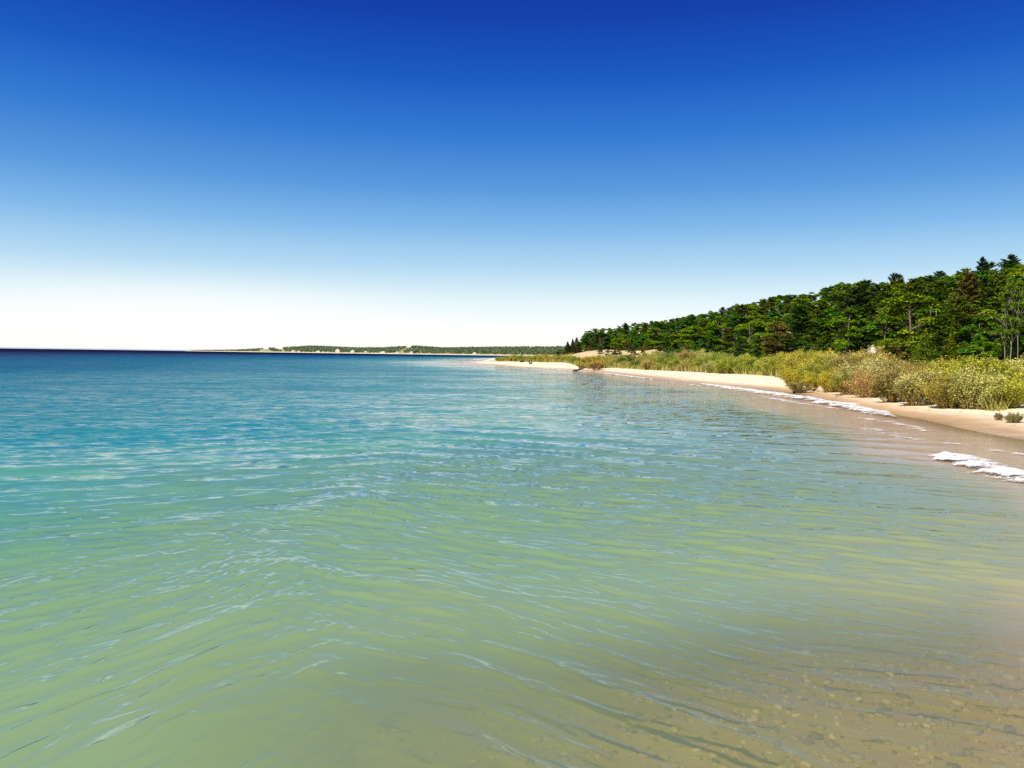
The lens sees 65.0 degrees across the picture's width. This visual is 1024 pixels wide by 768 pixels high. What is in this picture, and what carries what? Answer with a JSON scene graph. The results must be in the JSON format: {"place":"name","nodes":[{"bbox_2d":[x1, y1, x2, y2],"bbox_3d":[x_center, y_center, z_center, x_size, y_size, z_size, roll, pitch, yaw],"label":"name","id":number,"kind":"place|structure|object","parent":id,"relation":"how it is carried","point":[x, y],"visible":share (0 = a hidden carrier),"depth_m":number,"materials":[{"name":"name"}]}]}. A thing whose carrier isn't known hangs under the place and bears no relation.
{"place":"outdoors","nodes":[
{"label":"outdoors","id":0,"kind":"place"},
{"bbox_2d":[0,347,190,350],"bbox_3d":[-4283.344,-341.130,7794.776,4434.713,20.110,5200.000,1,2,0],"label":"headland","id":1,"kind":"structure","parent":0,"point":[92,349],"depth_m":7625.47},
{"bbox_2d":[0,348,1023,767],"bbox_3d":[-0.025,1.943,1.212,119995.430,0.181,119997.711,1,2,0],"label":"water","id":2,"kind":"structure","parent":0,"point":[298,560],"depth_m":8.13,"materials":[{"name":"liquid"}]},
{"bbox_2d":[701,383,896,416],"bbox_3d":[14.304,0.554,43.267,2.926,0.100,32.434,1,2,0],"label":"foam","id":3,"kind":"object","parent":2,"relation":"on","point":[862,409],"visible":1,"depth_m":36.02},
{"bbox_2d":[931,451,1023,480],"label":"foam","id":4,"kind":"object","parent":2,"relation":"on","point":[995,467],"visible":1,"depth_m":14.97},
{"bbox_2d":[0,0,1023,349],"label":"sky","id":5,"kind":"structure","parent":0,"point":[175,174],"materials":[{"name":"blue"}]},
{"bbox_2d":[219,309,1023,767],"bbox_3d":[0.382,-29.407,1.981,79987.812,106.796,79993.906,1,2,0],"label":"ground","id":6,"kind":"structure","parent":0,"point":[981,421],"depth_m":5.30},
{"bbox_2d":[191,345,564,354],"bbox_3d":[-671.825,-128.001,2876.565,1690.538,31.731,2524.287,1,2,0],"label":"wood","id":7,"kind":"object","parent":6,"relation":"on","point":[535,350],"visible":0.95,"depth_m":2340.81,"materials":[{"name":"green plant"}]},
{"bbox_2d":[579,331,598,351],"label":"broadleaf tree","id":8,"kind":"object","parent":6,"relation":"on","point":[587,337],"visible":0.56,"depth_m":266.69,"materials":[{"name":"green plant"}]},
{"bbox_2d":[591,332,611,350],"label":"broadleaf tree","id":9,"kind":"object","parent":6,"relation":"on","point":[599,335],"visible":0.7,"depth_m":261.27,"materials":[{"name":"green plant"}]},
{"bbox_2d":[640,358,656,369],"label":"willow shrub","id":10,"kind":"object","parent":6,"relation":"on","point":[646,362],"visible":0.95,"depth_m":98.71,"materials":[{"name":"beige plant"}]},
{"bbox_2d":[645,326,663,349],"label":"broadleaf tree","id":11,"kind":"object","parent":6,"relation":"on","point":[652,335],"visible":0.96,"depth_m":226.26,"materials":[{"name":"green plant"}]},
{"bbox_2d":[663,324,680,349],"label":"broadleaf tree","id":12,"kind":"object","parent":6,"relation":"on","point":[672,329],"visible":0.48,"depth_m":256.12,"materials":[{"name":"green plant"}]},
{"bbox_2d":[665,332,683,352],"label":"broadleaf tree","id":13,"kind":"object","parent":6,"relation":"on","point":[677,340],"visible":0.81,"depth_m":239.30,"materials":[{"name":"green plant"}]},
{"bbox_2d":[672,349,695,359],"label":"willow shrub","id":14,"kind":"object","parent":6,"relation":"on","point":[684,353],"visible":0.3,"depth_m":100.92,"materials":[{"name":"beige plant"}]},
{"bbox_2d":[682,325,703,349],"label":"broadleaf tree","id":15,"kind":"object","parent":6,"relation":"on","point":[692,335],"visible":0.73,"depth_m":218.09,"materials":[{"name":"green plant"}]},
{"bbox_2d":[697,320,710,343],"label":"pine tree","id":16,"kind":"object","parent":6,"relation":"on","point":[704,323],"visible":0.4,"depth_m":235.05,"materials":[{"name":"green plant"}]},
{"bbox_2d":[704,331,719,353],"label":"broadleaf tree","id":17,"kind":"object","parent":6,"relation":"on","point":[709,336],"visible":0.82,"depth_m":203.12,"materials":[{"name":"green plant"}]},
{"bbox_2d":[704,317,733,349],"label":"broadleaf tree","id":18,"kind":"object","parent":6,"relation":"on","point":[715,326],"visible":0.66,"depth_m":221.89,"materials":[{"name":"green plant"}]},
{"bbox_2d":[719,328,733,356],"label":"pine tree","id":19,"kind":"object","parent":6,"relation":"on","point":[728,334],"visible":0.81,"depth_m":189.69,"materials":[{"name":"green plant"}]},
{"bbox_2d":[709,354,747,373],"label":"willow shrub","id":20,"kind":"object","parent":6,"relation":"on","point":[722,365],"visible":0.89,"depth_m":77.37,"materials":[{"name":"green plant"}]},
{"bbox_2d":[723,313,745,343],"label":"broadleaf tree","id":21,"kind":"object","parent":6,"relation":"on","point":[735,316],"visible":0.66,"depth_m":214.01,"materials":[{"name":"green plant"}]},
{"bbox_2d":[730,337,745,357],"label":"pine tree","id":22,"kind":"object","parent":6,"relation":"on","point":[738,342],"visible":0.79,"depth_m":164.57,"materials":[{"name":"green plant"}]},
{"bbox_2d":[738,353,758,366],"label":"willow shrub","id":23,"kind":"object","parent":6,"relation":"on","point":[745,359],"visible":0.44,"depth_m":79.33,"materials":[{"name":"green plant"}]},
{"bbox_2d":[735,316,764,354],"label":"broadleaf tree","id":24,"kind":"object","parent":6,"relation":"on","point":[755,326],"visible":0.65,"depth_m":181.68,"materials":[{"name":"green plant"}]},
{"bbox_2d":[748,335,765,359],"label":"pine tree","id":25,"kind":"object","parent":6,"relation":"on","point":[757,340],"visible":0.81,"depth_m":154.38,"materials":[{"name":"green plant"}]},
{"bbox_2d":[496,352,1023,411],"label":"dune grass","id":26,"kind":"structure","parent":6,"relation":"on","point":[999,407],"depth_m":84.37,"materials":[{"name":"green plant"}]},
{"bbox_2d":[761,360,782,375],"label":"willow shrub","id":27,"kind":"object","parent":6,"relation":"on","point":[773,369],"visible":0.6,"depth_m":69.13,"materials":[{"name":"green plant"}]},
{"bbox_2d":[758,352,794,373],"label":"willow shrub","id":28,"kind":"object","parent":6,"relation":"on","point":[772,361],"visible":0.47,"depth_m":69.56,"materials":[{"name":"yellow plant"}]},
{"bbox_2d":[760,322,793,354],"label":"broadleaf tree","id":29,"kind":"object","parent":6,"relation":"on","point":[779,328],"visible":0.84,"depth_m":136.92,"materials":[{"name":"brown plant"}]},
{"bbox_2d":[766,302,787,322],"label":"broadleaf tree","id":30,"kind":"object","parent":6,"relation":"on","point":[781,306],"visible":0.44,"depth_m":218.38,"materials":[{"name":"green plant"}]},
{"bbox_2d":[779,366,805,385],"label":"willow shrub","id":31,"kind":"object","parent":6,"relation":"on","point":[790,375],"visible":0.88,"depth_m":52.90,"materials":[{"name":"yellow plant"}]},
{"bbox_2d":[774,302,819,349],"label":"pine tree","id":32,"kind":"object","parent":6,"relation":"on","point":[797,315],"visible":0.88,"depth_m":139.00,"materials":[{"name":"green plant"}]},
{"bbox_2d":[781,349,816,365],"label":"willow shrub","id":33,"kind":"object","parent":6,"relation":"on","point":[797,355],"visible":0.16,"depth_m":63.98,"materials":[{"name":"yellow plant"}]},
{"bbox_2d":[775,355,823,376],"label":"willow shrub","id":34,"kind":"object","parent":6,"relation":"on","point":[791,363],"visible":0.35,"depth_m":55.13,"materials":[{"name":"yellow plant"}]},
{"bbox_2d":[787,380,813,392],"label":"willow shrub","id":35,"kind":"object","parent":6,"relation":"on","point":[798,387],"visible":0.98,"depth_m":46.35,"materials":[{"name":"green plant"}]},
{"bbox_2d":[781,309,819,348],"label":"pine tree","id":36,"kind":"object","parent":6,"relation":"on","point":[801,332],"visible":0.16,"depth_m":153.02,"materials":[{"name":"green plant"}]},
{"bbox_2d":[790,296,813,324],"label":"broadleaf tree","id":37,"kind":"object","parent":6,"relation":"on","point":[796,300],"visible":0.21,"depth_m":197.45,"materials":[{"name":"green plant"}]},
{"bbox_2d":[593,658,1023,767],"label":"pebbles","id":38,"kind":"object","parent":6,"relation":"on","point":[746,728],"visible":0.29,"depth_m":5.12,"materials":[{"name":"gravel"}]},
{"bbox_2d":[800,371,820,388],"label":"willow shrub","id":39,"kind":"object","parent":6,"relation":"on","point":[809,380],"visible":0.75,"depth_m":47.95,"materials":[{"name":"yellow plant"}]},
{"bbox_2d":[806,292,821,315],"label":"broadleaf tree","id":40,"kind":"object","parent":6,"relation":"on","point":[813,297],"visible":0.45,"depth_m":211.76,"materials":[{"name":"green plant"}]},
{"bbox_2d":[794,359,835,380],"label":"willow shrub","id":41,"kind":"object","parent":6,"relation":"on","point":[812,368],"visible":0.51,"depth_m":52.20,"materials":[{"name":"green plant"}]},
{"bbox_2d":[807,300,831,351],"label":"pine tree","id":42,"kind":"object","parent":6,"relation":"on","point":[821,306],"visible":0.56,"depth_m":157.84,"materials":[{"name":"green plant"}]},
{"bbox_2d":[806,351,836,369],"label":"willow shrub","id":43,"kind":"object","parent":6,"relation":"on","point":[820,361],"visible":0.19,"depth_m":57.72,"materials":[{"name":"yellow plant"}]},
{"bbox_2d":[812,332,839,353],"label":"pine tree","id":44,"kind":"object","parent":6,"relation":"on","point":[823,340],"visible":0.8,"depth_m":128.78,"materials":[{"name":"green plant"}]},
{"bbox_2d":[808,309,846,352],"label":"broadleaf tree","id":45,"kind":"object","parent":6,"relation":"on","point":[826,320],"visible":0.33,"depth_m":138.23,"materials":[{"name":"green plant"}]},
{"bbox_2d":[815,368,840,392],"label":"willow shrub","id":46,"kind":"object","parent":6,"relation":"on","point":[822,381],"visible":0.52,"depth_m":45.35,"materials":[{"name":"yellow plant"}]},
{"bbox_2d":[820,356,865,371],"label":"willow shrub","id":47,"kind":"object","parent":6,"relation":"on","point":[838,363],"visible":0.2,"depth_m":51.77,"materials":[{"name":"green plant"}]},
{"bbox_2d":[824,368,863,394],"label":"willow shrub","id":48,"kind":"object","parent":6,"relation":"on","point":[840,379],"visible":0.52,"depth_m":42.12,"materials":[{"name":"green plant"}]},
{"bbox_2d":[824,308,868,354],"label":"broadleaf tree","id":49,"kind":"object","parent":6,"relation":"on","point":[852,331],"visible":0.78,"depth_m":121.68,"materials":[{"name":"green plant"}]},
{"bbox_2d":[836,342,856,356],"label":"understory bush","id":50,"kind":"object","parent":6,"relation":"on","point":[845,346],"visible":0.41,"depth_m":112.59,"materials":[{"name":"green plant"}]},
{"bbox_2d":[831,289,867,331],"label":"broadleaf tree","id":51,"kind":"object","parent":6,"relation":"on","point":[845,292],"visible":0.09,"depth_m":160.88,"materials":[{"name":"green plant"}]},
{"bbox_2d":[832,286,879,348],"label":"pine tree","id":52,"kind":"object","parent":6,"relation":"on","point":[859,295],"visible":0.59,"depth_m":131.10,"materials":[{"name":"green plant"}]},
{"bbox_2d":[839,305,875,350],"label":"pine tree","id":53,"kind":"object","parent":6,"relation":"on","point":[860,310],"visible":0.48,"depth_m":128.56,"materials":[{"name":"green plant"}]},
{"bbox_2d":[834,357,886,392],"bbox_3d":[18.913,-0.478,43.628,3.033,2.089,3.211,0,2,-16],"label":"willow shrub","id":54,"kind":"object","parent":6,"relation":"on","point":[862,366],"visible":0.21,"depth_m":43.34,"materials":[{"name":"beige plant"}]},
{"bbox_2d":[840,367,884,397],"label":"willow shrub","id":55,"kind":"object","parent":6,"relation":"on","point":[859,381],"visible":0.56,"depth_m":39.35,"materials":[{"name":"brown plant"}]},
{"bbox_2d":[854,279,877,312],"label":"pine tree","id":56,"kind":"object","parent":6,"relation":"on","point":[864,284],"visible":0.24,"depth_m":165.92,"materials":[{"name":"green plant"}]},
{"bbox_2d":[841,343,899,368],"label":"willow shrub","id":57,"kind":"object","parent":6,"relation":"on","point":[862,353],"visible":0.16,"depth_m":57.42,"materials":[{"name":"beige plant"}]},
{"bbox_2d":[859,302,882,345],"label":"pine tree","id":58,"kind":"object","parent":6,"relation":"on","point":[874,308],"visible":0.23,"depth_m":138.24,"materials":[{"name":"green plant"}]},
{"bbox_2d":[853,352,896,368],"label":"willow shrub","id":59,"kind":"object","parent":6,"relation":"on","point":[879,357],"visible":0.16,"depth_m":47.55,"materials":[{"name":"beige plant"}]},
{"bbox_2d":[859,283,894,329],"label":"pine tree","id":60,"kind":"object","parent":6,"relation":"on","point":[878,293],"visible":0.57,"depth_m":146.60,"materials":[{"name":"green plant"}]},
{"bbox_2d":[862,316,905,359],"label":"broadleaf tree","id":61,"kind":"object","parent":6,"relation":"on","point":[873,325],"visible":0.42,"depth_m":110.64,"materials":[{"name":"green plant"}]},
{"bbox_2d":[862,360,912,393],"bbox_3d":[18.986,-0.321,40.562,3.084,1.917,2.914,2,2,28],"label":"willow shrub","id":62,"kind":"object","parent":6,"relation":"on","point":[874,371],"visible":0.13,"depth_m":40.51,"materials":[{"name":"beige plant"}]},
{"bbox_2d":[871,308,905,355],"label":"broadleaf tree","id":63,"kind":"object","parent":6,"relation":"on","point":[882,313],"visible":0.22,"depth_m":115.89,"materials":[{"name":"green plant"}]},
{"bbox_2d":[867,362,922,402],"bbox_3d":[16.698,-0.024,34.916,2.510,1.841,2.230,0,2,-13],"label":"willow shrub","id":64,"kind":"object","parent":6,"relation":"on","point":[883,383],"visible":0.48,"depth_m":34.87,"materials":[{"name":"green plant"}]},
{"bbox_2d":[874,291,916,334],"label":"broadleaf tree","id":65,"kind":"object","parent":6,"relation":"on","point":[887,307],"visible":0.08,"depth_m":129.66,"materials":[{"name":"green plant"}]},
{"bbox_2d":[888,339,912,363],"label":"understory bush","id":66,"kind":"object","parent":6,"relation":"on","point":[899,349],"visible":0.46,"depth_m":98.09,"materials":[{"name":"plant"}]},
{"bbox_2d":[883,356,927,370],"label":"willow shrub","id":67,"kind":"object","parent":6,"relation":"on","point":[910,362],"visible":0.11,"depth_m":43.73,"materials":[{"name":"green plant"}]},
{"bbox_2d":[888,293,925,357],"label":"pine tree","id":68,"kind":"object","parent":6,"relation":"on","point":[914,318],"visible":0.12,"depth_m":111.09,"materials":[{"name":"green plant"}]},
{"bbox_2d":[879,360,940,398],"bbox_3d":[18.451,-0.168,36.988,2.924,1.841,2.598,1,2,-6],"label":"willow shrub","id":69,"kind":"object","parent":6,"relation":"on","point":[907,366],"visible":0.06,"depth_m":36.80,"materials":[{"name":"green plant"}]},
{"bbox_2d":[899,277,926,313],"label":"pine tree","id":70,"kind":"object","parent":6,"relation":"on","point":[915,287],"visible":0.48,"depth_m":144.69,"materials":[{"name":"green plant"}]},
{"bbox_2d":[886,367,945,405],"bbox_3d":[16.433,0.137,32.410,2.358,1.651,2.284,2,2,31],"label":"willow shrub","id":71,"kind":"object","parent":6,"relation":"on","point":[905,385],"visible":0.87,"depth_m":32.22,"materials":[{"name":"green plant"}]},
{"bbox_2d":[876,293,958,362],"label":"broadleaf tree","id":72,"kind":"object","parent":6,"relation":"on","point":[907,303],"visible":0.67,"depth_m":97.98,"materials":[{"name":"green plant"}]},
{"bbox_2d":[907,331,939,367],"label":"conifer","id":73,"kind":"object","parent":6,"relation":"on","point":[925,334],"visible":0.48,"depth_m":93.40,"materials":[{"name":"green plant"}]},
{"bbox_2d":[902,307,948,356],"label":"broadleaf tree","id":74,"kind":"object","parent":6,"relation":"on","point":[931,309],"visible":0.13,"depth_m":103.22,"materials":[{"name":"green plant"}]},
{"bbox_2d":[921,289,952,316],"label":"pine tree","id":75,"kind":"object","parent":6,"relation":"on","point":[938,296],"visible":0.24,"depth_m":114.17,"materials":[{"name":"green plant"}]},
{"bbox_2d":[919,311,966,365],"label":"pine tree","id":76,"kind":"object","parent":6,"relation":"on","point":[945,320],"visible":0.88,"depth_m":89.50,"materials":[{"name":"green plant"}]},
{"bbox_2d":[929,355,959,370],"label":"willow shrub","id":77,"kind":"object","parent":6,"relation":"on","point":[940,362],"visible":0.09,"depth_m":46.15,"materials":[{"name":"green plant"}]},
{"bbox_2d":[932,275,959,307],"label":"broadleaf tree","id":78,"kind":"object","parent":6,"relation":"on","point":[946,278],"visible":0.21,"depth_m":136.13,"materials":[{"name":"green plant"}]},
{"bbox_2d":[920,373,974,408],"bbox_3d":[16.729,0.292,30.544,2.236,1.426,2.160,-1,3,-43],"label":"willow shrub","id":79,"kind":"object","parent":6,"relation":"on","point":[932,391],"visible":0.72,"depth_m":30.35,"materials":[{"name":"green plant"}]},
{"bbox_2d":[940,331,959,362],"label":"conifer","id":80,"kind":"object","parent":6,"relation":"on","point":[950,346],"visible":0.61,"depth_m":87.79,"materials":[{"name":"green plant"}]},
{"bbox_2d":[913,362,991,399],"bbox_3d":[18.018,-0.025,33.049,3.227,1.798,3.415,1,2,9],"label":"willow shrub","id":81,"kind":"object","parent":6,"relation":"on","point":[940,371],"visible":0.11,"depth_m":33.24,"materials":[{"name":"green plant"}]},
{"bbox_2d":[937,296,983,355],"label":"pine tree","id":82,"kind":"object","parent":6,"relation":"on","point":[958,314],"visible":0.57,"depth_m":96.07,"materials":[{"name":"green plant"}]},
{"bbox_2d":[948,267,990,358],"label":"pine tree","id":83,"kind":"object","parent":6,"relation":"on","point":[966,283],"visible":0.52,"depth_m":98.99,"materials":[{"name":"green plant"}]},
{"bbox_2d":[946,280,999,327],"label":"pine tree","id":84,"kind":"object","parent":6,"relation":"on","point":[980,292],"visible":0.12,"depth_m":107.62,"materials":[{"name":"green plant"}]},
{"bbox_2d":[945,363,1009,409],"bbox_3d":[17.236,0.114,29.693,2.164,1.821,2.436,0,2,-26],"label":"willow shrub","id":85,"kind":"object","parent":6,"relation":"on","point":[966,383],"visible":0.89,"depth_m":29.39,"materials":[{"name":"green plant"}]},
{"bbox_2d":[956,316,999,361],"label":"broadleaf tree","id":86,"kind":"object","parent":6,"relation":"on","point":[977,340],"visible":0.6,"depth_m":85.48,"materials":[{"name":"green plant"}]},
{"bbox_2d":[972,257,989,299],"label":"pine tree","id":87,"kind":"object","parent":6,"relation":"on","point":[982,263],"visible":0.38,"depth_m":139.20,"materials":[{"name":"green plant"}]},
{"bbox_2d":[965,337,1000,364],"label":"understory bush","id":88,"kind":"object","parent":6,"relation":"on","point":[988,347],"visible":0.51,"depth_m":80.41,"materials":[{"name":"green plant"}]},
{"bbox_2d":[947,352,1023,382],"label":"willow shrub","id":89,"kind":"object","parent":6,"relation":"on","point":[990,363],"visible":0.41,"depth_m":32.86,"materials":[{"name":"green plant"}]},
{"bbox_2d":[975,271,997,314],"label":"broadleaf tree","id":90,"kind":"object","parent":6,"relation":"on","point":[985,276],"visible":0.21,"depth_m":124.76,"materials":[{"name":"green plant"}]},
{"bbox_2d":[970,371,1023,408],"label":"willow shrub","id":91,"kind":"object","parent":6,"relation":"on","point":[1013,389],"visible":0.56,"depth_m":28.95,"materials":[{"name":"green plant"}]},
{"bbox_2d":[970,271,1023,337],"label":"pine tree","id":92,"kind":"object","parent":6,"relation":"on","point":[995,282],"visible":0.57,"depth_m":100.72,"materials":[{"name":"green plant"}]},
{"bbox_2d":[973,297,1023,362],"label":"broadleaf tree","id":93,"kind":"object","parent":6,"relation":"on","point":[991,312],"visible":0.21,"depth_m":90.12,"materials":[{"name":"green plant"}]},
{"bbox_2d":[993,279,1013,360],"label":"slender tree","id":94,"kind":"object","parent":6,"relation":"on","point":[1000,330],"visible":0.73,"depth_m":79.78,"materials":[{"name":"green plant"}]},
{"bbox_2d":[991,322,1023,358],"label":"pine tree","id":95,"kind":"object","parent":6,"relation":"on","point":[1007,350],"visible":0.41,"depth_m":82.42,"materials":[{"name":"grey plant"}]},
{"bbox_2d":[995,254,1021,277],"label":"pine tree","id":96,"kind":"object","parent":6,"relation":"on","point":[1010,257],"visible":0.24,"depth_m":134.12,"materials":[{"name":"green plant"}]},
{"bbox_2d":[995,264,1023,308],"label":"broadleaf tree","id":97,"kind":"object","parent":6,"relation":"on","point":[1016,272],"visible":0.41,"depth_m":115.61,"materials":[{"name":"green plant"}]},
{"bbox_2d":[997,259,1023,293],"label":"pine tree","id":98,"kind":"object","parent":6,"relation":"on","point":[1010,263],"visible":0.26,"depth_m":125.70,"materials":[{"name":"green plant"}]},
{"bbox_2d":[1001,276,1022,359],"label":"slender tree","id":99,"kind":"object","parent":6,"relation":"on","point":[1006,293],"visible":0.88,"depth_m":78.42,"materials":[{"name":"green plant"}]},
{"bbox_2d":[1002,411,1023,422],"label":"willow shrub","id":100,"kind":"object","parent":6,"relation":"on","point":[1014,418],"visible":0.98,"depth_m":24.46,"materials":[{"name":"green plant"}]},
{"bbox_2d":[1009,280,1023,358],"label":"slender tree","id":101,"kind":"object","parent":6,"relation":"on","point":[1018,319],"visible":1,"depth_m":77.54,"materials":[{"name":"green plant"}]},
{"bbox_2d":[726,304,753,333],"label":"pine tree","id":102,"kind":"object","parent":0,"point":[741,310],"visible":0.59,"depth_m":225.76,"materials":[{"name":"green plant"}]},
{"bbox_2d":[752,298,771,320],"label":"pine tree","id":103,"kind":"object","parent":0,"point":[762,304],"visible":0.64,"depth_m":227.08,"materials":[{"name":"green plant"}]},
{"bbox_2d":[919,274,937,295],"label":"pine tree","id":104,"kind":"object","parent":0,"point":[929,278],"visible":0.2,"depth_m":152.98,"materials":[{"name":"green plant"}]},
{"bbox_2d":[916,280,955,332],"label":"pine tree","id":105,"kind":"object","parent":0,"point":[937,284],"visible":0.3,"depth_m":122.43,"materials":[{"name":"green plant"}]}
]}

